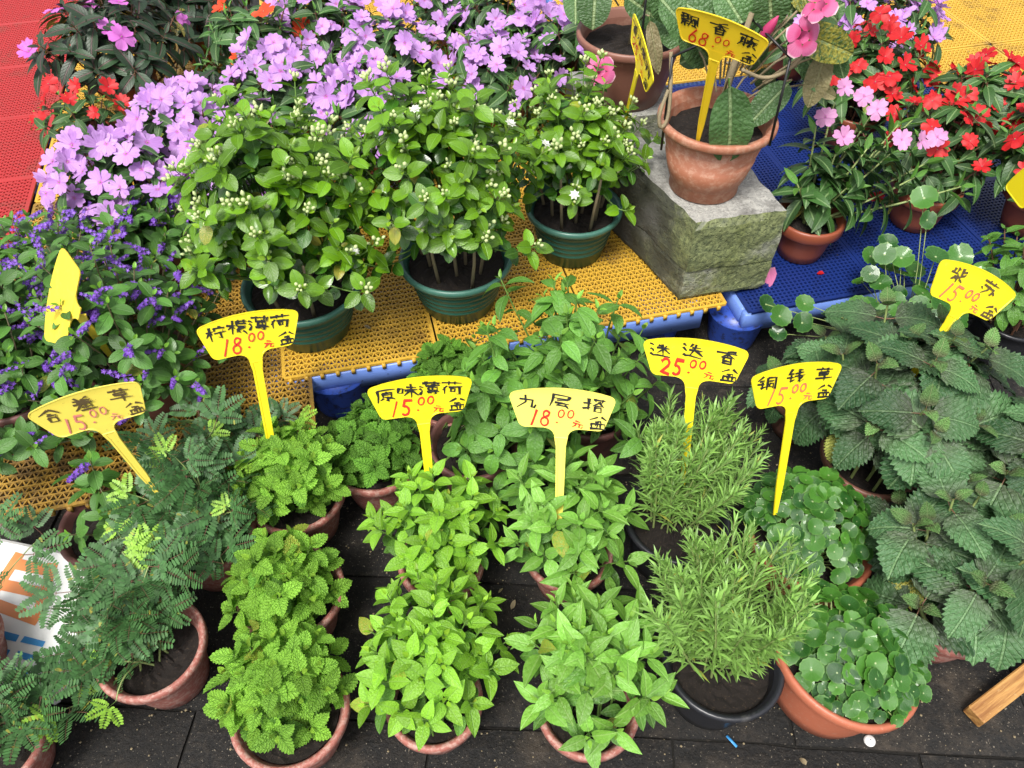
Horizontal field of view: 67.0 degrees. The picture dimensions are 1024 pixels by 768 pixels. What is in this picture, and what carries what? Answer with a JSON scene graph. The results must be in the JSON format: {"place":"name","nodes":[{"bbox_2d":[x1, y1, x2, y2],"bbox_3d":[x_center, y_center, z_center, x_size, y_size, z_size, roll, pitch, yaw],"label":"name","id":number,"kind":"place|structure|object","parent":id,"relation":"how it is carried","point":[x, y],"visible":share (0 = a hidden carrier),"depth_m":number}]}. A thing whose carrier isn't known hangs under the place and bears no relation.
{"place":"outdoors","nodes":[
{"label":"outdoors","id":0,"kind":"place"},
{"bbox_2d":[0,0,1023,767],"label":"pavement","id":1,"kind":"structure","parent":0,"point":[940,732],"depth_m":1.30},
{"bbox_2d":[0,492,71,669],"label":"potted mimosa","id":2,"kind":"object","parent":1,"relation":"on","point":[39,552],"visible":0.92,"depth_m":1.31},
{"bbox_2d":[0,539,102,704],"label":"white sign board","id":3,"kind":"object","parent":1,"relation":"on","point":[27,636],"visible":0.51,"depth_m":1.37},
{"bbox_2d":[0,651,109,767],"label":"potted mimosa","id":4,"kind":"object","parent":1,"relation":"on","point":[27,731],"visible":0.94,"depth_m":1.17},
{"bbox_2d":[52,450,155,574],"bbox_3d":[-0.718,0.234,1.375,0.192,0.317,0.187,0,49,0],"label":"potted duranta","id":5,"kind":"object","parent":1,"relation":"on","point":[82,526],"visible":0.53,"depth_m":1.34},
{"bbox_2d":[42,64,177,169],"bbox_3d":[-1.109,-0.871,2.454,0.650,0.138,0.812,-10,50,-9],"label":"blue plastic pallet","id":6,"kind":"object","parent":1,"relation":"on","point":[57,115],"depth_m":2.24},
{"bbox_2d":[56,68,176,130],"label":"plastic grid mat","id":7,"kind":"object","parent":6,"relation":"on","point":[80,94],"visible":0.07,"depth_m":2.35},
{"bbox_2d":[16,0,207,114],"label":"potted impatiens","id":8,"kind":"object","parent":7,"relation":"on","point":[95,30],"visible":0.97,"depth_m":2.04},
{"bbox_2d":[122,0,264,66],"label":"potted impatiens","id":9,"kind":"object","parent":6,"relation":"on","point":[198,18],"visible":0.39,"depth_m":2.25},
{"label":"plastic grid mat","id":10,"kind":"object","parent":6,"relation":"on","visible":0},
{"bbox_2d":[173,60,251,113],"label":"potted impatiens","id":11,"kind":"object","parent":10,"relation":"on","point":[213,78],"visible":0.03,"depth_m":1.99},
{"bbox_2d":[15,513,209,728],"bbox_3d":[-0.638,0.402,1.270,0.301,0.256,0.326,0,49,0],"label":"potted mimosa","id":12,"kind":"object","parent":1,"relation":"on","point":[150,649],"visible":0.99,"depth_m":1.24},
{"bbox_2d":[22,177,281,433],"bbox_3d":[-0.903,-0.225,1.893,0.650,0.138,0.892,-10,50,-9],"label":"blue plastic pallet","id":13,"kind":"object","parent":1,"relation":"on","point":[33,200],"visible":0.03,"depth_m":1.66},
{"bbox_2d":[14,201,97,279],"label":"plastic grid mat","id":14,"kind":"object","parent":13,"relation":"on","point":[35,208],"visible":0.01,"depth_m":1.97},
{"bbox_2d":[0,418,143,522],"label":"plastic grid mat","id":15,"kind":"object","parent":13,"relation":"on","point":[45,483],"visible":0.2,"depth_m":1.44},
{"bbox_2d":[0,302,103,474],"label":"potted duranta","id":16,"kind":"object","parent":15,"relation":"on","point":[23,436],"visible":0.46,"depth_m":1.35},
{"bbox_2d":[34,136,161,202],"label":"plastic grid mat","id":17,"kind":"object","parent":13,"relation":"on","point":[38,196],"visible":0.03,"depth_m":2.05},
{"bbox_2d":[28,75,130,166],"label":"potted impatiens","id":18,"kind":"object","parent":17,"relation":"on","point":[72,106],"visible":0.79,"depth_m":1.92},
{"bbox_2d":[84,277,137,334],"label":"plastic grid mat","id":19,"kind":"object","parent":13,"relation":"on","point":[106,333],"visible":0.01,"depth_m":1.72},
{"bbox_2d":[0,204,146,356],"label":"potted duranta","id":20,"kind":"object","parent":19,"relation":"on","point":[18,249],"visible":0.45,"depth_m":1.44},
{"bbox_2d":[32,123,194,242],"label":"potted impatiens","id":21,"kind":"object","parent":13,"relation":"on","point":[123,158],"visible":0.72,"depth_m":1.64},
{"bbox_2d":[168,257,249,357],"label":"plastic grid mat","id":22,"kind":"object","parent":13,"relation":"on","point":[228,303],"visible":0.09,"depth_m":1.75},
{"bbox_2d":[59,180,209,319],"bbox_3d":[-0.792,-0.306,1.680,0.359,0.264,0.327,0,49,0],"label":"potted duranta","id":23,"kind":"object","parent":22,"relation":"on","point":[159,239],"visible":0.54,"depth_m":1.62},
{"bbox_2d":[145,347,315,490],"bbox_3d":[-0.562,0.059,1.550,0.326,0.015,0.331,-10,49,-8],"label":"plastic grid mat","id":24,"kind":"object","parent":13,"relation":"on","point":[251,387],"visible":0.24,"depth_m":1.59},
{"bbox_2d":[1,225,233,463],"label":"potted duranta","id":25,"kind":"object","parent":24,"relation":"on","point":[152,354],"visible":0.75,"depth_m":1.34},
{"bbox_2d":[44,248,111,356],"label":"price sign","id":26,"kind":"object","parent":25,"relation":"in","point":[65,280],"visible":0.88,"depth_m":1.26},
{"label":"plastic grid mat","id":27,"kind":"object","parent":13,"relation":"on","visible":0},
{"bbox_2d":[115,70,237,183],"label":"potted impatiens","id":28,"kind":"object","parent":27,"relation":"on","point":[166,117],"visible":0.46,"depth_m":1.77},
{"bbox_2d":[156,113,283,231],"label":"potted impatiens","id":29,"kind":"object","parent":27,"relation":"on","point":[186,129],"visible":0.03,"depth_m":1.69},
{"bbox_2d":[97,385,277,591],"bbox_3d":[-0.546,0.207,1.377,0.307,0.349,0.318,0,49,0],"label":"potted mimosa","id":30,"kind":"object","parent":1,"relation":"on","point":[189,481],"visible":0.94,"depth_m":1.30},
{"bbox_2d":[28,382,158,492],"bbox_3d":[-0.625,0.087,1.200,0.159,0.231,0.045,0,49,0],"label":"price sign","id":31,"kind":"object","parent":30,"relation":"attached to","point":[103,410],"visible":1,"depth_m":1.15},
{"bbox_2d":[158,394,316,484],"bbox_3d":[-0.493,0.119,1.480,0.266,0.310,0.208,0,49,0],"label":"potted mimosa","id":32,"kind":"object","parent":1,"relation":"on","point":[253,419],"visible":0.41,"depth_m":1.42},
{"bbox_2d":[202,619,357,767],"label":"potted lemon balm","id":33,"kind":"object","parent":1,"relation":"on","point":[283,700],"visible":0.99,"depth_m":1.15},
{"bbox_2d":[218,523,351,647],"bbox_3d":[-0.383,0.348,1.314,0.222,0.260,0.218,0,49,0],"label":"potted lemon balm","id":34,"kind":"object","parent":1,"relation":"on","point":[280,578],"visible":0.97,"depth_m":1.26},
{"bbox_2d":[223,416,351,545],"bbox_3d":[-0.408,0.187,1.433,0.243,0.292,0.224,0,49,0],"label":"potted lemon balm","id":35,"kind":"object","parent":1,"relation":"on","point":[306,486],"visible":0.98,"depth_m":1.35},
{"bbox_2d":[197,309,297,438],"bbox_3d":[-0.437,0.028,1.346,0.143,0.308,0.197,0,49,0],"label":"price sign","id":36,"kind":"object","parent":35,"relation":"in","point":[253,337],"visible":0.98,"depth_m":1.30},
{"bbox_2d":[327,393,434,512],"bbox_3d":[-0.260,0.135,1.518,0.228,0.232,0.229,0,49,0],"label":"potted lemon balm","id":37,"kind":"object","parent":1,"relation":"on","point":[374,456],"visible":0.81,"depth_m":1.44},
{"bbox_2d":[357,458,515,613],"bbox_3d":[-0.133,0.266,1.353,0.279,0.308,0.246,0,49,0],"label":"potted mint","id":38,"kind":"object","parent":1,"relation":"on","point":[445,531],"visible":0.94,"depth_m":1.27},
{"bbox_2d":[368,375,471,506],"bbox_3d":[-0.146,0.127,1.299,0.163,0.301,0.128,0,49,0],"label":"price sign","id":39,"kind":"object","parent":38,"relation":"in","point":[422,401],"visible":0.98,"depth_m":1.24},
{"bbox_2d":[350,559,523,754],"bbox_3d":[-0.112,0.436,1.208,0.266,0.304,0.285,0,49,0],"label":"potted mint","id":40,"kind":"object","parent":1,"relation":"on","point":[424,693],"visible":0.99,"depth_m":1.14},
{"bbox_2d":[406,334,489,431],"bbox_3d":[-0.111,0.011,1.607,0.218,0.261,0.197,0,49,0],"label":"potted lemon balm","id":41,"kind":"object","parent":1,"relation":"on","point":[438,353],"visible":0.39,"depth_m":1.53},
{"bbox_2d":[286,109,702,418],"bbox_3d":[-0.129,-0.388,2.030,0.925,0.146,0.999,-10,50,-9],"label":"blue plastic pallet","id":42,"kind":"object","parent":1,"relation":"on","point":[333,393],"visible":0.22,"depth_m":1.68},
{"bbox_2d":[303,187,400,260],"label":"plastic grid mat","id":43,"kind":"object","parent":42,"relation":"on","point":[386,240],"visible":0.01,"depth_m":1.89},
{"bbox_2d":[280,259,435,384],"bbox_3d":[-0.351,-0.150,1.724,0.326,0.014,0.331,-10,50,-9],"label":"plastic grid mat","id":44,"kind":"object","parent":42,"relation":"on","point":[287,376],"visible":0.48,"depth_m":1.67},
{"bbox_2d":[161,69,387,352],"bbox_3d":[-0.432,-0.314,1.500,0.410,0.538,0.469,0,49,0],"label":"potted jasmine","id":45,"kind":"object","parent":44,"relation":"on","point":[314,280],"visible":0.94,"depth_m":1.36},
{"bbox_2d":[305,51,433,188],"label":"potted impatiens","id":46,"kind":"object","parent":42,"relation":"on","point":[334,97],"visible":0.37,"depth_m":1.84},
{"bbox_2d":[407,162,536,240],"bbox_3d":[-0.109,-0.456,1.984,0.326,0.007,0.326,-10,50,-9],"label":"plastic grid mat","id":47,"kind":"object","parent":42,"relation":"on","point":[518,222],"visible":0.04,"depth_m":1.93},
{"bbox_2d":[431,237,578,353],"bbox_3d":[-0.031,-0.210,1.774,0.326,0.015,0.331,-10,50,-9],"label":"plastic grid mat","id":48,"kind":"object","parent":42,"relation":"on","point":[538,286],"visible":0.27,"depth_m":1.75},
{"bbox_2d":[334,55,553,323],"bbox_3d":[-0.136,-0.383,1.543,0.434,0.564,0.431,0,49,0],"label":"potted jasmine","id":49,"kind":"object","parent":48,"relation":"on","point":[447,266],"visible":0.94,"depth_m":1.41},
{"bbox_2d":[491,48,664,267],"bbox_3d":[0.138,-0.505,1.709,0.394,0.473,0.362,0,49,0],"label":"potted jasmine","id":50,"kind":"object","parent":48,"relation":"on","point":[575,217],"visible":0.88,"depth_m":1.62},
{"bbox_2d":[512,96,549,153],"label":"plastic grid mat","id":51,"kind":"object","parent":42,"relation":"on","point":[536,105],"visible":0.01,"depth_m":2.27},
{"bbox_2d":[522,0,585,97],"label":"potted impatiens","id":52,"kind":"object","parent":51,"relation":"on","point":[557,36],"visible":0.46,"depth_m":2.09},
{"bbox_2d":[563,230,726,328],"bbox_3d":[0.291,-0.267,1.825,0.326,0.014,0.331,-10,50,-9],"label":"plastic grid mat","id":53,"kind":"object","parent":42,"relation":"on","point":[640,288],"visible":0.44,"depth_m":1.78},
{"bbox_2d":[610,137,786,299],"bbox_3d":[0.389,-0.384,1.774,0.379,0.218,0.346,0,49,0],"label":"concrete block","id":54,"kind":"object","parent":53,"relation":"on","point":[680,247],"depth_m":1.68},
{"bbox_2d":[657,0,853,204],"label":"potted flowering vine","id":55,"kind":"object","parent":54,"relation":"on","point":[714,164],"visible":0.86,"depth_m":1.49},
{"bbox_2d":[676,7,768,140],"bbox_3d":[0.343,-0.516,1.371,0.140,0.286,0.126,0,49,0],"label":"price sign","id":56,"kind":"object","parent":55,"relation":"in","point":[717,38],"visible":1,"depth_m":1.29},
{"label":"plastic grid mat","id":57,"kind":"object","parent":42,"relation":"on","visible":0},
{"bbox_2d":[566,71,666,137],"bbox_3d":[0.282,-0.684,2.046,0.240,0.199,0.240,-8,49,-7],"label":"concrete block","id":58,"kind":"object","parent":57,"relation":"on","point":[651,125],"depth_m":1.93},
{"bbox_2d":[563,0,680,111],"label":"potted flowering vine","id":59,"kind":"object","parent":58,"relation":"on","point":[605,25],"visible":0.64,"depth_m":1.80},
{"bbox_2d":[623,14,653,127],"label":"price sign","id":60,"kind":"object","parent":59,"relation":"in","point":[643,67],"visible":0.98,"depth_m":1.54},
{"label":"plastic grid mat","id":61,"kind":"object","parent":42,"relation":"on","visible":0},
{"bbox_2d":[208,26,356,136],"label":"potted impatiens","id":62,"kind":"object","parent":61,"relation":"on","point":[252,68],"visible":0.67,"depth_m":1.92},
{"label":"plastic grid mat","id":63,"kind":"object","parent":42,"relation":"on","visible":0},
{"bbox_2d":[325,0,461,92],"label":"potted impatiens","id":64,"kind":"object","parent":63,"relation":"on","point":[406,46],"visible":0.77,"depth_m":2.05},
{"bbox_2d":[431,17,564,144],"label":"potted impatiens","id":65,"kind":"object","parent":63,"relation":"on","point":[491,51],"visible":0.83,"depth_m":1.96},
{"bbox_2d":[430,320,626,511],"bbox_3d":[0.030,0.055,1.464,0.393,0.419,0.358,0,49,0],"label":"potted tall basil","id":66,"kind":"object","parent":1,"relation":"on","point":[488,450],"visible":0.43,"depth_m":1.41},
{"bbox_2d":[55,452,1015,767],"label":"grit","id":67,"kind":"object","parent":1,"relation":"on","point":[507,646],"visible":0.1,"depth_m":1.30},
{"bbox_2d":[455,269,671,465],"bbox_3d":[0.102,0.008,1.473,0.417,0.467,0.388,0,49,0],"label":"potted tall basil","id":68,"kind":"object","parent":1,"relation":"on","point":[570,359],"visible":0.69,"depth_m":1.37},
{"bbox_2d":[500,445,649,604],"bbox_3d":[0.108,0.264,1.349,0.263,0.318,0.286,0,49,0],"label":"potted basil","id":69,"kind":"object","parent":1,"relation":"on","point":[572,545],"visible":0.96,"depth_m":1.28},
{"bbox_2d":[510,388,614,520],"bbox_3d":[0.078,0.129,1.252,0.163,0.247,0.127,0,49,0],"label":"price sign","id":70,"kind":"object","parent":69,"relation":"in","point":[561,414],"visible":1,"depth_m":1.21},
{"bbox_2d":[503,570,688,767],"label":"potted basil","id":71,"kind":"object","parent":1,"relation":"on","point":[594,706],"visible":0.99,"depth_m":1.13},
{"bbox_2d":[623,385,771,584],"bbox_3d":[0.318,0.188,1.380,0.252,0.371,0.248,0,49,0],"label":"potted rosemary","id":72,"kind":"object","parent":1,"relation":"on","point":[670,507],"visible":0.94,"depth_m":1.33},
{"bbox_2d":[644,338,747,484],"bbox_3d":[0.293,0.044,1.292,0.156,0.252,0.134,0,49,0],"label":"price sign","id":73,"kind":"object","parent":72,"relation":"in","point":[693,364],"visible":0.99,"depth_m":1.25},
{"bbox_2d":[630,507,826,730],"bbox_3d":[0.314,0.374,1.215,0.289,0.375,0.272,0,49,0],"label":"potted rosemary","id":74,"kind":"object","parent":1,"relation":"on","point":[721,654],"visible":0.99,"depth_m":1.17},
{"bbox_2d":[546,0,991,87],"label":"blue plastic pallet","id":75,"kind":"object","parent":1,"relation":"on","point":[691,83],"depth_m":2.44},
{"bbox_2d":[666,55,706,84],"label":"plastic grid mat","id":76,"kind":"object","parent":75,"relation":"on","point":[684,75],"visible":0.12,"depth_m":2.43},
{"bbox_2d":[703,51,768,78],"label":"plastic grid mat","id":77,"kind":"object","parent":75,"relation":"on","point":[739,72],"visible":0.06,"depth_m":2.45},
{"bbox_2d":[753,0,862,80],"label":"potted impatiens","id":78,"kind":"object","parent":75,"relation":"on","point":[794,74],"visible":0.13,"depth_m":2.25},
{"bbox_2d":[862,3,988,51],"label":"plastic grid mat","id":79,"kind":"object","parent":75,"relation":"on","point":[963,35],"visible":0.2,"depth_m":2.60},
{"bbox_2d":[920,45,1023,92],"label":"plastic grid mat","id":80,"kind":"object","parent":75,"relation":"on","point":[957,56],"visible":0.17,"depth_m":2.50},
{"bbox_2d":[942,0,1023,44],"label":"plastic grid mat","id":81,"kind":"object","parent":75,"relation":"on","point":[991,22],"visible":0.97,"depth_m":2.69},
{"bbox_2d":[992,40,1023,56],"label":"plastic grid mat","id":82,"kind":"object","parent":75,"relation":"on","point":[1016,47],"visible":0.69,"depth_m":2.55},
{"bbox_2d":[746,312,852,443],"bbox_3d":[0.603,-0.007,1.591,0.265,0.308,0.254,0,49,0],"label":"potted perilla","id":83,"kind":"object","parent":1,"relation":"on","point":[797,350],"visible":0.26,"depth_m":1.54},
{"bbox_2d":[738,466,873,596],"bbox_3d":[0.533,0.269,1.400,0.245,0.247,0.241,0,49,0],"label":"potted pennywort","id":84,"kind":"object","parent":1,"relation":"on","point":[817,509],"visible":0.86,"depth_m":1.32},
{"bbox_2d":[751,362,840,514],"bbox_3d":[0.449,0.089,1.274,0.158,0.260,0.138,0,49,0],"label":"price sign","id":85,"kind":"object","parent":84,"relation":"in","point":[791,388],"visible":1,"depth_m":1.23},
{"bbox_2d":[775,579,931,738],"bbox_3d":[0.542,0.455,1.264,0.249,0.211,0.242,0,49,0],"label":"potted pennywort","id":86,"kind":"object","parent":1,"relation":"on","point":[846,673],"visible":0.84,"depth_m":1.19},
{"bbox_2d":[707,266,1015,349],"bbox_3d":[0.879,-0.552,2.180,1.060,0.134,0.996,-10,50,-9],"label":"blue plastic pallet","id":87,"kind":"object","parent":1,"relation":"on","point":[733,322],"visible":0.2,"depth_m":1.79},
{"bbox_2d":[714,77,825,135],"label":"plastic grid mat","id":88,"kind":"object","parent":87,"relation":"on","point":[792,120],"visible":0.17,"depth_m":2.31},
{"bbox_2d":[751,147,798,202],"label":"plastic grid mat","id":89,"kind":"object","parent":87,"relation":"on","point":[766,168],"visible":0.14,"depth_m":2.10},
{"bbox_2d":[734,239,878,314],"bbox_3d":[0.656,-0.307,1.871,0.328,0.007,0.328,-10,50,-9],"label":"plastic grid mat","id":90,"kind":"object","parent":87,"relation":"on","point":[827,261],"visible":0.34,"depth_m":1.81},
{"bbox_2d":[765,128,900,201],"bbox_3d":[0.899,-0.609,2.131,0.328,0.007,0.328,-11,50,-9],"label":"plastic grid mat","id":91,"kind":"object","parent":87,"relation":"on","point":[785,156],"visible":0.16,"depth_m":2.17},
{"bbox_2d":[792,5,941,148],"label":"potted impatiens","id":92,"kind":"object","parent":91,"relation":"on","point":[873,62],"visible":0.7,"depth_m":1.94},
{"bbox_2d":[839,195,1000,288],"bbox_3d":[0.977,-0.365,1.921,0.328,0.009,0.328,-10,49,-9],"label":"plastic grid mat","id":93,"kind":"object","parent":87,"relation":"on","point":[947,230],"visible":0.36,"depth_m":1.91},
{"bbox_2d":[771,76,974,263],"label":"potted impatiens","id":94,"kind":"object","parent":93,"relation":"on","point":[814,224],"visible":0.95,"depth_m":1.74},
{"bbox_2d":[854,84,995,232],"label":"potted impatiens","id":95,"kind":"object","parent":93,"relation":"on","point":[942,113],"visible":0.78,"depth_m":1.80},
{"bbox_2d":[903,78,943,111],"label":"plastic grid mat","id":96,"kind":"object","parent":87,"relation":"on","point":[927,90],"visible":0.03,"depth_m":2.39},
{"bbox_2d":[838,0,954,71],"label":"potted impatiens","id":97,"kind":"object","parent":96,"relation":"on","point":[916,11],"visible":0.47,"depth_m":2.13},
{"bbox_2d":[873,121,1000,179],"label":"plastic grid mat","id":98,"kind":"object","parent":87,"relation":"on","point":[877,135],"visible":0.06,"depth_m":2.14},
{"bbox_2d":[918,46,1023,175],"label":"potted impatiens","id":99,"kind":"object","parent":98,"relation":"on","point":[1002,96],"visible":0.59,"depth_m":1.87},
{"bbox_2d":[950,178,1023,263],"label":"plastic grid mat","id":100,"kind":"object","parent":87,"relation":"on","point":[980,219],"visible":0.29,"depth_m":1.97},
{"bbox_2d":[976,103,1023,236],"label":"potted impatiens","id":101,"kind":"object","parent":100,"relation":"on","point":[1011,156],"visible":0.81,"depth_m":1.79},
{"bbox_2d":[1006,168,1023,207],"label":"price sign","id":102,"kind":"object","parent":101,"relation":"in","point":[1015,187],"visible":1,"depth_m":1.50},
{"bbox_2d":[759,185,1000,340],"bbox_3d":[0.767,-0.174,1.675,0.471,0.400,0.308,0,49,0],"label":"potted pennywort","id":103,"kind":"object","parent":1,"relation":"on","point":[886,252],"visible":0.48,"depth_m":1.65},
{"bbox_2d":[792,287,1023,502],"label":"potted perilla","id":104,"kind":"object","parent":1,"relation":"on","point":[881,423],"visible":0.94,"depth_m":1.30},
{"bbox_2d":[911,259,1015,379],"bbox_3d":[0.741,-0.057,1.313,0.200,0.290,0.132,0,49,0],"label":"price sign","id":105,"kind":"object","parent":104,"relation":"attached to","point":[961,288],"visible":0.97,"depth_m":1.28},
{"bbox_2d":[848,471,1023,671],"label":"potted perilla","id":106,"kind":"object","parent":1,"relation":"on","point":[946,562],"visible":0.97,"depth_m":1.20},
{"bbox_2d":[963,395,1023,517],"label":"potted perilla","id":107,"kind":"object","parent":1,"relation":"on","point":[1003,470],"visible":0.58,"depth_m":1.26},
{"bbox_2d":[963,663,1023,726],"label":"wooden stick","id":108,"kind":"object","parent":1,"relation":"on","point":[994,700],"visible":1,"depth_m":1.28},
{"bbox_2d":[969,224,1023,365],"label":"potted shrub","id":109,"kind":"object","parent":1,"relation":"on","point":[1007,321],"visible":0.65,"depth_m":1.70},
{"bbox_3d":[-1.979,-0.498,2.125,1.265,0.146,2.292,-10,50,-9],"label":"blue plastic pallet","id":110,"kind":"object","parent":1,"relation":"on","visible":0},
{"bbox_2d":[0,176,36,247],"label":"plastic grid mat","id":111,"kind":"object","parent":110,"relation":"on","point":[16,195],"visible":0.66,"depth_m":2.01},
{"bbox_2d":[0,114,55,179],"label":"plastic grid mat","id":112,"kind":"object","parent":110,"relation":"on","point":[21,151],"visible":0.88,"depth_m":2.16},
{"bbox_2d":[0,61,64,118],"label":"plastic grid mat","id":113,"kind":"object","parent":110,"relation":"on","point":[19,97],"visible":0.68,"depth_m":2.35},
{"bbox_2d":[0,19,72,67],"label":"plastic grid mat","id":114,"kind":"object","parent":110,"relation":"on","point":[12,35],"visible":0.48,"depth_m":2.58},
{"bbox_2d":[0,0,77,23],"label":"plastic grid mat","id":115,"kind":"object","parent":110,"relation":"on","point":[15,11],"visible":0.69,"depth_m":2.74},
{"bbox_3d":[-0.364,-1.124,2.670,0.925,0.146,0.952,-10,50,-9],"label":"blue plastic pallet","id":116,"kind":"object","parent":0,"visible":0},
{"label":"plastic grid mat","id":117,"kind":"object","parent":116,"relation":"on","visible":0},
{"bbox_2d":[444,0,559,78],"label":"potted impatiens","id":118,"kind":"object","parent":117,"relation":"on","point":[491,13],"visible":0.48,"depth_m":2.17},
{"label":"plastic grid mat","id":119,"kind":"object","parent":116,"relation":"on","visible":0},
{"bbox_2d":[193,0,315,83],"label":"potted impatiens","id":120,"kind":"object","parent":119,"relation":"on","point":[226,34],"visible":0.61,"depth_m":2.09},
{"bbox_2d":[264,0,383,81],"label":"potted impatiens","id":121,"kind":"object","parent":119,"relation":"on","point":[326,18],"visible":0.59,"depth_m":2.17},
{"label":"plastic grid mat","id":122,"kind":"object","parent":116,"relation":"on","visible":0},
{"bbox_2d":[405,0,490,65],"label":"potted impatiens","id":123,"kind":"object","parent":122,"relation":"on","point":[433,12],"visible":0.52,"depth_m":2.27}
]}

